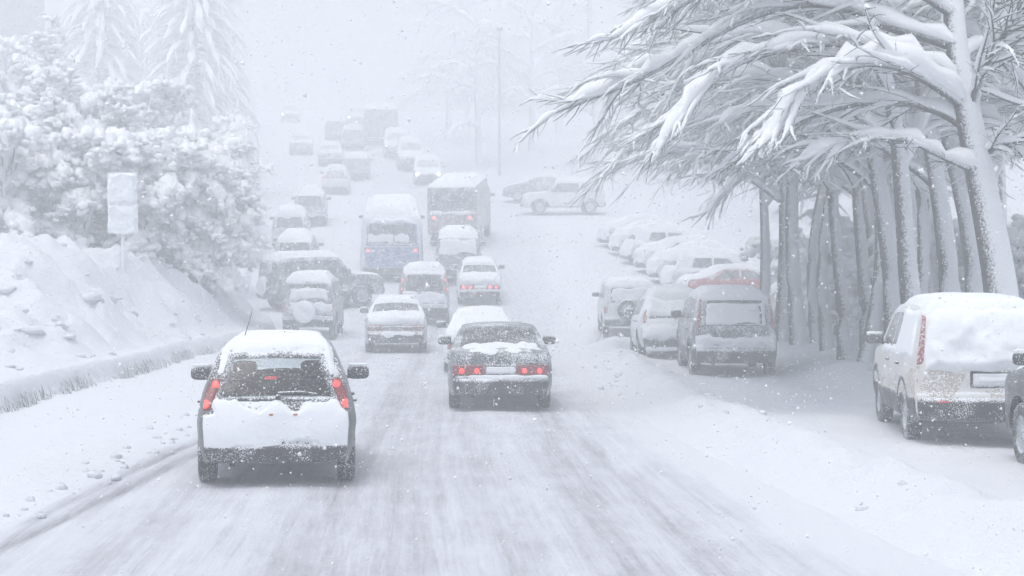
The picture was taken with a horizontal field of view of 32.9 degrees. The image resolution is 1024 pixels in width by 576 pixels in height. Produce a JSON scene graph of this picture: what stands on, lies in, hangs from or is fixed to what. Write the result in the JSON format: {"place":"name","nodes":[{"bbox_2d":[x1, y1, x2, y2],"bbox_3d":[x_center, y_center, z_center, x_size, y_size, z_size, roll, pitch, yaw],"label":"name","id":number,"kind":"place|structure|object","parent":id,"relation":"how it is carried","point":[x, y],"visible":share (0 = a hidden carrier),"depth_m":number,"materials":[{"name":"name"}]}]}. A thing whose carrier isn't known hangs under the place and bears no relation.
{"place":"outdoors","nodes":[
{"label":"outdoors","id":0,"kind":"place"},
{"bbox_2d":[45,0,682,111],"label":"sky","id":1,"kind":"structure","parent":0,"point":[365,68],"materials":[{"name":"white"}]},
{"bbox_2d":[0,111,969,575],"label":"road","id":2,"kind":"structure","parent":0,"point":[564,525],"depth_m":17.48,"materials":[{"name":"white snow"}]},
{"bbox_2d":[191,310,368,481],"bbox_3d":[-2.676,1.142,19.969,2.099,1.832,4.121,0,1,-7],"label":"hatchback car","id":3,"kind":"object","parent":2,"relation":"on","point":[224,436],"visible":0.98,"depth_m":18.11,"materials":[{"name":"paint"}]},
{"bbox_2d":[256,250,384,307],"bbox_3d":[-7.075,-0.339,63.373,4.808,2.130,2.127,-3,2,-35],"label":"off roader","id":4,"kind":"object","parent":2,"relation":"on","point":[270,283],"visible":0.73,"depth_m":62.68,"materials":[{"name":"paint"}]},
{"bbox_2d":[310,260,346,273],"bbox_3d":[-6.616,-0.746,62.746,1.530,0.576,0.105,-3,2,-35],"label":"side window","id":5,"kind":"structure","parent":4,"relation":"in","point":[328,264],"depth_m":62.75,"materials":[{"name":"grey glass"}]},
{"bbox_2d":[317,140,342,164],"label":"distant car","id":6,"kind":"object","parent":2,"relation":"on","point":[324,156],"visible":0.91,"depth_m":122.87,"materials":[{"name":"paint"}]},
{"bbox_2d":[325,116,345,139],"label":"distant car","id":7,"kind":"object","parent":2,"relation":"on","point":[331,120],"visible":0.6,"depth_m":142.76,"materials":[{"name":"paint"}]},
{"bbox_2d":[341,124,364,149],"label":"distant car","id":8,"kind":"object","parent":2,"relation":"on","point":[353,141],"visible":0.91,"depth_m":133.79,"materials":[{"name":"paint"}]},
{"bbox_2d":[346,105,363,123],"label":"distant car","id":9,"kind":"object","parent":2,"relation":"on","point":[356,116],"visible":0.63,"depth_m":160.50,"materials":[{"name":"paint"}]},
{"bbox_2d":[341,151,373,179],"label":"distant car","id":10,"kind":"object","parent":2,"relation":"on","point":[360,171],"visible":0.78,"depth_m":114.84,"materials":[{"name":"paint"}]},
{"bbox_2d":[364,103,397,144],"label":"distant lorry","id":11,"kind":"object","parent":2,"relation":"on","point":[371,122],"visible":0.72,"depth_m":137.56,"materials":[{"name":"paint"}]},
{"bbox_2d":[366,111,395,122],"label":"rear window","id":12,"kind":"structure","parent":11,"relation":"in","point":[385,114],"depth_m":137.46,"materials":[{"name":"grey glass"}]},
{"bbox_2d":[359,194,424,274],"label":"city bus","id":13,"kind":"object","parent":2,"relation":"on","point":[414,229],"visible":0.89,"depth_m":70.31,"materials":[{"name":"paint"}]},
{"bbox_2d":[360,294,427,351],"bbox_3d":[-3.299,0.935,48.234,1.886,1.530,4.689,0,1,-3],"label":"saloon car","id":14,"kind":"object","parent":2,"relation":"on","point":[379,326],"visible":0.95,"depth_m":46.05,"materials":[{"name":"paint"}]},
{"bbox_2d":[383,127,407,157],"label":"distant car","id":15,"kind":"object","parent":2,"relation":"on","point":[390,131],"visible":0.51,"depth_m":129.09,"materials":[{"name":"paint"}]},
{"bbox_2d":[396,136,423,170],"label":"distant car","id":16,"kind":"object","parent":2,"relation":"on","point":[413,142],"visible":0.66,"depth_m":121.00,"materials":[{"name":"paint"}]},
{"bbox_2d":[393,261,453,322],"bbox_3d":[-3.057,0.067,60.087,2.125,2.043,4.531,0,5,-4],"label":"people carrier","id":17,"kind":"object","parent":2,"relation":"on","point":[442,303],"visible":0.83,"depth_m":58.00,"materials":[{"name":"paint"}]},
{"bbox_2d":[406,274,442,290],"bbox_3d":[-2.931,-0.175,58.025,1.281,0.606,0.169,0,1,-4],"label":"rear window","id":18,"kind":"structure","parent":17,"relation":"in","point":[415,282],"depth_m":57.99,"materials":[{"name":"grey glass"}]},
{"bbox_2d":[410,154,444,184],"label":"distant car","id":19,"kind":"object","parent":2,"relation":"on","point":[428,173],"visible":0.88,"depth_m":112.81,"materials":[{"name":"paint"}]},
{"bbox_2d":[430,225,485,275],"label":"off roader","id":20,"kind":"object","parent":2,"relation":"on","point":[450,244],"visible":0.64,"depth_m":69.34,"materials":[{"name":"paint"}]},
{"bbox_2d":[427,172,494,244],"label":"bus","id":21,"kind":"object","parent":2,"relation":"on","point":[446,187],"visible":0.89,"depth_m":81.73,"materials":[{"name":"paint"}]},
{"bbox_2d":[430,190,473,209],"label":"rear window","id":22,"kind":"structure","parent":21,"relation":"in","point":[467,202],"depth_m":81.60,"materials":[{"name":"grey glass"}]},
{"bbox_2d":[452,256,504,302],"bbox_3d":[-1.273,-0.412,66.125,2.027,1.647,4.677,0,8,-2],"label":"white car","id":23,"kind":"object","parent":2,"relation":"on","point":[476,272],"visible":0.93,"depth_m":64.02,"materials":[{"name":"paint"}]},
{"bbox_2d":[436,305,521,371],"bbox_3d":[-0.738,1.117,39.454,1.978,1.457,4.677,0,1,-2],"label":"white car","id":24,"kind":"object","parent":2,"relation":"on","point":[488,311],"visible":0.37,"depth_m":38.21,"materials":[{"name":"paint"}]},
{"bbox_2d":[438,321,555,407],"bbox_3d":[-0.247,1.261,29.858,2.076,1.383,4.677,0,1,-2],"label":"saloon car","id":25,"kind":"object","parent":2,"relation":"on","point":[503,355],"visible":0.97,"depth_m":27.66,"materials":[{"name":"paint"}]},
{"bbox_2d":[502,173,559,201],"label":"dark car","id":26,"kind":"object","parent":2,"relation":"on","point":[514,191],"visible":0.52,"depth_m":102.47,"materials":[{"name":"paint"}]},
{"bbox_2d":[520,177,605,213],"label":"crossing suv","id":27,"kind":"object","parent":2,"relation":"on","point":[571,186],"visible":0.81,"depth_m":96.58,"materials":[{"name":"paint"}]},
{"bbox_2d":[0,100,1023,575],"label":"ground","id":28,"kind":"structure","parent":0,"point":[920,516],"depth_m":25.16,"materials":[{"name":"white snow"}]},
{"bbox_2d":[0,0,44,88],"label":"apartment building","id":29,"kind":"structure","parent":28,"relation":"on","point":[11,14],"depth_m":125.07,"materials":[{"name":"white"}]},
{"bbox_2d":[0,342,225,413],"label":"dry grass","id":30,"kind":"structure","parent":28,"relation":"on","point":[139,370],"depth_m":32.47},
{"bbox_2d":[0,117,275,411],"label":"snow bank","id":31,"kind":"structure","parent":28,"relation":"on","point":[11,261],"depth_m":40.14,"materials":[{"name":"white snow"}]},
{"bbox_2d":[0,34,41,96],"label":"laden tree","id":32,"kind":"object","parent":31,"relation":"on","point":[8,47],"visible":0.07,"depth_m":65.23,"materials":[{"name":"white plant"}]},
{"bbox_2d":[0,76,42,106],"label":"laden tree","id":33,"kind":"object","parent":31,"relation":"on","point":[28,98],"visible":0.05,"depth_m":56.58,"materials":[{"name":"white plant"}]},
{"bbox_2d":[7,12,71,90],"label":"laden tree","id":34,"kind":"object","parent":31,"relation":"on","point":[56,57],"visible":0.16,"depth_m":61.11,"materials":[{"name":"white plant"}]},
{"bbox_2d":[0,84,89,248],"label":"laden tree","id":35,"kind":"object","parent":31,"relation":"on","point":[29,224],"visible":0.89,"depth_m":47.10,"materials":[{"name":"white plant"}]},
{"bbox_2d":[0,53,108,233],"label":"laden tree","id":36,"kind":"object","parent":31,"relation":"on","point":[31,68],"visible":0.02,"depth_m":54.72,"materials":[{"name":"white plant"}]},
{"bbox_2d":[0,64,134,230],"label":"laden tree","id":37,"kind":"object","parent":31,"relation":"on","point":[84,109],"visible":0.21,"depth_m":51.58,"materials":[{"name":"white plant"}]},
{"bbox_2d":[15,83,164,238],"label":"laden tree","id":38,"kind":"object","parent":31,"relation":"on","point":[91,161],"visible":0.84,"depth_m":47.90,"materials":[{"name":"white plant"}]},
{"bbox_2d":[23,75,163,230],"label":"laden tree","id":39,"kind":"object","parent":31,"relation":"on","point":[41,83],"visible":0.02,"depth_m":54.46,"materials":[{"name":"white plant"}]},
{"bbox_2d":[55,0,151,105],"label":"spruce tree","id":40,"kind":"object","parent":31,"relation":"on","point":[90,41],"visible":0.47,"depth_m":110.72,"materials":[{"name":"white plant"}]},
{"bbox_2d":[107,173,137,271],"bbox_3d":[-10.077,-1.573,44.928,0.790,2.824,0.220,0,1,0],"label":"road sign","id":41,"kind":"object","parent":31,"relation":"on","point":[123,227],"visible":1,"depth_m":44.85,"materials":[{"name":"snow"},{"name":"metal"}]},
{"bbox_2d":[60,101,205,244],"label":"laden tree","id":42,"kind":"object","parent":31,"relation":"on","point":[136,126],"visible":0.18,"depth_m":51.68,"materials":[{"name":"white plant"}]},
{"bbox_2d":[84,80,188,222],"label":"laden tree","id":43,"kind":"object","parent":31,"relation":"on","point":[146,85],"visible":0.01,"depth_m":62.46,"materials":[{"name":"white plant"}]},
{"bbox_2d":[129,79,199,127],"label":"laden tree","id":44,"kind":"object","parent":31,"relation":"on","point":[178,96],"visible":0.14,"depth_m":59.90,"materials":[{"name":"white plant"}]},
{"bbox_2d":[98,126,244,286],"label":"laden tree","id":45,"kind":"object","parent":31,"relation":"on","point":[150,203],"visible":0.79,"depth_m":49.67,"materials":[{"name":"white plant"}]},
{"bbox_2d":[132,0,263,190],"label":"spruce tree","id":46,"kind":"object","parent":31,"relation":"on","point":[209,108],"visible":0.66,"depth_m":102.75,"materials":[{"name":"white plant"}]},
{"bbox_2d":[134,160,275,298],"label":"laden tree","id":47,"kind":"object","parent":31,"relation":"on","point":[250,196],"visible":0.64,"depth_m":50.93,"materials":[{"name":"white plant"}]},
{"bbox_2d":[174,125,258,245],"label":"laden tree","id":48,"kind":"object","parent":31,"relation":"on","point":[228,144],"visible":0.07,"depth_m":56.48,"materials":[{"name":"white plant"}]},
{"bbox_2d":[207,110,257,156],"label":"laden tree","id":49,"kind":"object","parent":31,"relation":"on","point":[218,124],"visible":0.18,"depth_m":86.75,"materials":[{"name":"white plant"}]},
{"bbox_2d":[207,130,273,253],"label":"laden tree","id":50,"kind":"object","parent":31,"relation":"on","point":[265,240],"visible":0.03,"depth_m":65.39,"materials":[{"name":"white plant"}]},
{"bbox_2d":[248,159,276,248],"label":"laden tree","id":51,"kind":"object","parent":31,"relation":"on","point":[254,177],"visible":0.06,"depth_m":76.73,"materials":[{"name":"white plant"}]},
{"bbox_2d":[95,0,207,83],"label":"misty tree","id":52,"kind":"object","parent":28,"relation":"on","point":[141,13],"visible":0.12,"depth_m":129.89,"materials":[{"name":"white plant"}]},
{"bbox_2d":[280,102,299,122],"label":"distant car","id":53,"kind":"object","parent":28,"relation":"on","point":[287,108],"visible":0.9,"depth_m":163.51,"materials":[{"name":"paint"}]},
{"bbox_2d":[269,204,313,247],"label":"parked car","id":54,"kind":"object","parent":28,"relation":"on","point":[282,221],"visible":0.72,"depth_m":81.93,"materials":[{"name":"paint"}]},
{"bbox_2d":[272,228,323,251],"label":"parked car","id":55,"kind":"object","parent":28,"relation":"on","point":[305,242],"visible":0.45,"depth_m":71.08,"materials":[{"name":"paint"}]},
{"bbox_2d":[289,131,312,154],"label":"distant car","id":56,"kind":"object","parent":28,"relation":"on","point":[302,142],"visible":0.91,"depth_m":129.86,"materials":[{"name":"paint"}]},
{"bbox_2d":[291,185,330,225],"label":"parked car","id":57,"kind":"object","parent":28,"relation":"on","point":[315,205],"visible":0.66,"depth_m":90.92,"materials":[{"name":"paint"}]},
{"bbox_2d":[281,270,347,338],"bbox_3d":[-6.067,0.463,53.866,1.855,2.067,4.382,0,2,-1],"label":"off roader","id":58,"kind":"object","parent":28,"relation":"on","point":[297,280],"visible":0.95,"depth_m":52.00,"materials":[{"name":"paint"}]},
{"bbox_2d":[319,164,352,193],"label":"distant car","id":59,"kind":"object","parent":28,"relation":"on","point":[328,181],"visible":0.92,"depth_m":106.92,"materials":[{"name":"paint"}]},
{"bbox_2d":[388,0,508,141],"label":"misty tree","id":60,"kind":"object","parent":28,"relation":"on","point":[455,30],"visible":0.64,"depth_m":141.45,"materials":[{"name":"grey plant"}]},
{"bbox_2d":[0,242,907,518],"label":"snow clods","id":61,"kind":"object","parent":28,"relation":"on","point":[92,298],"visible":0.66,"depth_m":34.65,"materials":[{"name":"white snow"}]},
{"bbox_2d":[395,0,535,165],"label":"misty tree","id":62,"kind":"object","parent":28,"relation":"on","point":[469,91],"visible":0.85,"depth_m":123.67,"materials":[{"name":"grey plant"}]},
{"bbox_2d":[485,26,502,175],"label":"lamp post","id":63,"kind":"object","parent":28,"relation":"on","point":[499,105],"visible":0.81,"depth_m":117.84,"materials":[{"name":"grey metal"}]},
{"bbox_2d":[468,0,600,150],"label":"misty tree","id":64,"kind":"object","parent":28,"relation":"on","point":[565,33],"visible":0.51,"depth_m":133.29,"materials":[{"name":"grey plant"}]},
{"bbox_2d":[514,0,616,133],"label":"misty tree","id":65,"kind":"object","parent":28,"relation":"on","point":[537,59],"visible":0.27,"depth_m":149.69,"materials":[{"name":"white plant"}]},
{"bbox_2d":[521,0,646,168],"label":"misty tree","id":66,"kind":"object","parent":28,"relation":"on","point":[587,10],"visible":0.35,"depth_m":121.64,"materials":[{"name":"white plant"}]},
{"bbox_2d":[592,276,653,336],"bbox_3d":[3.620,0.541,54.898,2.127,1.831,4.310,0,3,0],"label":"parked suv","id":67,"kind":"object","parent":28,"relation":"on","point":[629,294],"visible":0.59,"depth_m":53.00,"materials":[{"name":"paint"}]},
{"bbox_2d":[597,32,688,186],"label":"misty tree","id":68,"kind":"object","parent":28,"relation":"on","point":[682,180],"visible":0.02,"depth_m":112.81,"materials":[{"name":"white plant"}]},
{"bbox_2d":[596,214,691,242],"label":"parked car","id":69,"kind":"object","parent":28,"relation":"on","point":[622,221],"visible":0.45,"depth_m":82.80,"materials":[{"name":"paint"}]},
{"bbox_2d":[608,219,708,250],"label":"parked car","id":70,"kind":"object","parent":28,"relation":"on","point":[616,236],"visible":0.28,"depth_m":79.70,"materials":[{"name":"paint"}]},
{"bbox_2d":[624,284,693,354],"bbox_3d":[3.859,0.787,43.163,2.059,1.782,4.498,0,0,1],"label":"parked car","id":71,"kind":"object","parent":28,"relation":"on","point":[648,333],"visible":0.6,"depth_m":41.27,"materials":[{"name":"paint"}]},
{"bbox_2d":[545,0,788,341],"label":"snowy tree","id":72,"kind":"object","parent":28,"relation":"on","point":[781,306],"visible":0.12,"depth_m":44.69,"materials":[{"name":"grey plant"}]},
{"bbox_2d":[619,222,720,261],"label":"parked car","id":73,"kind":"object","parent":28,"relation":"on","point":[650,232],"visible":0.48,"depth_m":76.45,"materials":[{"name":"paint"}]},
{"bbox_2d":[633,235,740,267],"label":"parked car","id":74,"kind":"object","parent":28,"relation":"on","point":[640,258],"visible":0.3,"depth_m":73.29,"materials":[{"name":"paint"}]},
{"bbox_2d":[566,8,809,344],"bbox_3d":[6.296,-3.037,42.122,9.466,9.099,8.625,0,1,-13],"label":"snowy tree","id":75,"kind":"object","parent":28,"relation":"on","point":[796,314],"visible":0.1,"depth_m":41.92,"materials":[{"name":"grey plant"}]},
{"bbox_2d":[554,38,841,298],"bbox_3d":[6.028,-2.864,46.835,10.432,8.628,9.664,0,1,20],"label":"snowy tree","id":76,"kind":"object","parent":28,"relation":"on","point":[765,282],"visible":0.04,"depth_m":47.40,"materials":[{"name":"grey plant"}]},
{"bbox_2d":[646,240,759,276],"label":"parked car","id":77,"kind":"object","parent":28,"relation":"on","point":[665,260],"visible":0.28,"depth_m":70.35,"materials":[{"name":"paint"}]},
{"bbox_2d":[660,246,759,284],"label":"parked car","id":78,"kind":"object","parent":28,"relation":"on","point":[705,255],"visible":0.4,"depth_m":67.04,"materials":[{"name":"paint"}]},
{"bbox_2d":[671,285,776,374],"bbox_3d":[4.539,0.847,37.167,2.174,1.882,4.531,0,1,0],"label":"parked suv","id":79,"kind":"object","parent":28,"relation":"on","point":[749,306],"visible":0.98,"depth_m":35.06,"materials":[{"name":"paint"}]},
{"bbox_2d":[677,263,771,288],"bbox_3d":[8.515,-0.134,64.614,4.692,1.570,2.076,0,1,-8],"label":"parked car","id":80,"kind":"object","parent":28,"relation":"on","point":[720,278],"visible":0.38,"depth_m":63.82,"materials":[{"name":"paint"}]},
{"bbox_2d":[627,19,847,334],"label":"snowy tree","id":81,"kind":"object","parent":28,"relation":"on","point":[832,291],"visible":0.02,"depth_m":48.02,"materials":[{"name":"white plant"}]},
{"bbox_2d":[632,0,870,350],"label":"snowy tree","id":82,"kind":"object","parent":28,"relation":"on","point":[862,265],"visible":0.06,"depth_m":37.74,"materials":[{"name":"grey plant"}]},
{"bbox_2d":[618,0,911,359],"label":"snowy tree","id":83,"kind":"object","parent":28,"relation":"on","point":[844,342],"visible":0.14,"depth_m":36.44,"materials":[{"name":"grey plant"}]},
{"bbox_2d":[648,129,882,347],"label":"snowy tree","id":84,"kind":"object","parent":28,"relation":"on","point":[869,220],"visible":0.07,"depth_m":40.19,"materials":[{"name":"white snow"}]},
{"bbox_2d":[510,0,1023,296],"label":"snowy tree","id":85,"kind":"object","parent":28,"relation":"on","point":[856,52],"visible":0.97,"depth_m":25.77,"materials":[{"name":"white snow"}]},
{"bbox_2d":[592,12,945,335],"bbox_3d":[6.303,-3.458,30.098,10.578,10.303,6.857,0,1,36],"label":"snowy tree","id":86,"kind":"object","parent":28,"relation":"on","point":[890,288],"visible":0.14,"depth_m":31.60,"materials":[{"name":"grey plant"}]},
{"bbox_2d":[559,6,988,363],"bbox_3d":[6.752,-2.771,34.023,9.831,8.756,8.643,-1,1,-41],"label":"snowy tree","id":87,"kind":"object","parent":28,"relation":"on","point":[873,319],"visible":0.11,"depth_m":34.02,"materials":[{"name":"grey plant"}]},
{"bbox_2d":[736,227,849,331],"bbox_3d":[8.869,0.034,52.305,3.007,3.703,4.102,0,1,-32],"label":"bare bush","id":88,"kind":"object","parent":28,"relation":"on","point":[774,245],"visible":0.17,"depth_m":51.85,"materials":[{"name":"grey plant"}]},
{"bbox_2d":[600,4,994,252],"bbox_3d":[7.060,-3.026,35.290,9.812,9.398,10.978,-1,1,-41],"label":"snowy tree","id":89,"kind":"object","parent":28,"relation":"on","point":[631,117],"visible":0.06,"depth_m":35.47,"materials":[{"name":"grey plant"}]},
{"bbox_2d":[638,3,966,350],"bbox_3d":[6.852,-3.179,40.304,9.457,9.327,6.178,0,1,-27],"label":"snowy tree","id":90,"kind":"object","parent":28,"relation":"on","point":[822,292],"visible":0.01,"depth_m":39.03,"materials":[{"name":"grey plant"}]},
{"bbox_2d":[680,11,927,229],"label":"snowy tree","id":91,"kind":"object","parent":28,"relation":"on","point":[720,196],"visible":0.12,"depth_m":41.58,"materials":[{"name":"white snow"}]},
{"bbox_2d":[586,0,1023,303],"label":"snowy tree","id":92,"kind":"object","parent":28,"relation":"on","point":[906,247],"visible":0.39,"depth_m":29.19,"materials":[{"name":"grey plant"}]},
{"bbox_2d":[621,13,1014,293],"bbox_3d":[7.457,-2.620,32.871,8.643,8.756,9.831,0,1,32],"label":"snowy tree","id":93,"kind":"object","parent":28,"relation":"on","point":[923,247],"visible":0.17,"depth_m":31.94,"materials":[{"name":"grey plant"}]},
{"bbox_2d":[647,8,1004,342],"bbox_3d":[7.881,-3.197,44.492,9.457,9.327,6.178,0,1,-2],"label":"snowy tree","id":94,"kind":"object","parent":28,"relation":"on","point":[812,288],"visible":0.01,"depth_m":43.25,"materials":[{"name":"grey plant"}]},
{"bbox_2d":[805,209,870,332],"bbox_3d":[9.643,-0.301,46.282,4.045,3.601,4.181,0,1,-28],"label":"bare bush","id":95,"kind":"object","parent":28,"relation":"on","point":[855,311],"visible":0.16,"depth_m":45.68,"materials":[{"name":"plant"}]},
{"bbox_2d":[667,0,1023,291],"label":"snowy tree","id":96,"kind":"object","parent":28,"relation":"on","point":[947,253],"visible":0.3,"depth_m":30.12,"materials":[{"name":"grey plant"}]},
{"bbox_2d":[760,151,931,211],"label":"snowy tree","id":97,"kind":"object","parent":28,"relation":"on","point":[927,195],"visible":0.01,"depth_m":41.17,"materials":[{"name":"white plant"}]},
{"bbox_2d":[691,0,1023,292],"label":"snowy tree","id":98,"kind":"object","parent":28,"relation":"on","point":[965,224],"visible":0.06,"depth_m":32.92,"materials":[{"name":"grey plant"}]},
{"bbox_2d":[839,85,935,292],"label":"snowy tree","id":99,"kind":"object","parent":28,"relation":"on","point":[932,280],"visible":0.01,"depth_m":37.45,"materials":[{"name":"grey plant"}]},
{"bbox_2d":[789,15,1023,198],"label":"snowy tree","id":100,"kind":"object","parent":28,"relation":"on","point":[944,133],"visible":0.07,"depth_m":32.63,"materials":[{"name":"white snow"}]},
{"bbox_2d":[850,224,964,292],"bbox_3d":[9.853,0.136,39.565,4.102,3.703,3.007,0,1,-5],"label":"bare bush","id":101,"kind":"object","parent":28,"relation":"on","point":[869,243],"visible":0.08,"depth_m":39.09,"materials":[{"name":"grey plant"}]},
{"bbox_2d":[793,0,1023,135],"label":"snowy tree","id":102,"kind":"object","parent":28,"relation":"on","point":[922,7],"visible":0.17,"depth_m":28.61,"materials":[{"name":"white snow"}]},
{"bbox_2d":[840,9,1023,124],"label":"snowy tree","id":103,"kind":"object","parent":28,"relation":"on","point":[1019,118],"visible":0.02,"depth_m":34.59,"materials":[{"name":"white snow"}]},
{"bbox_2d":[866,292,1023,438],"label":"parked suv","id":104,"kind":"object","parent":28,"relation":"on","point":[992,350],"visible":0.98,"depth_m":21.11,"materials":[{"name":"paint"}]},
{"bbox_2d":[958,213,1023,298],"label":"bare bush","id":105,"kind":"object","parent":28,"relation":"on","point":[1014,231],"visible":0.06,"depth_m":36.36,"materials":[{"name":"grey plant"}]},
{"bbox_2d":[1004,349,1023,463],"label":"dark car","id":106,"kind":"object","parent":28,"relation":"on","point":[1014,398],"visible":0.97,"depth_m":19.47,"materials":[{"name":"paint"}]},
{"bbox_2d":[0,0,1023,575],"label":"falling snow","id":107,"kind":"structure","parent":0,"point":[52,50],"depth_m":30.55,"materials":[{"name":"white snow"}]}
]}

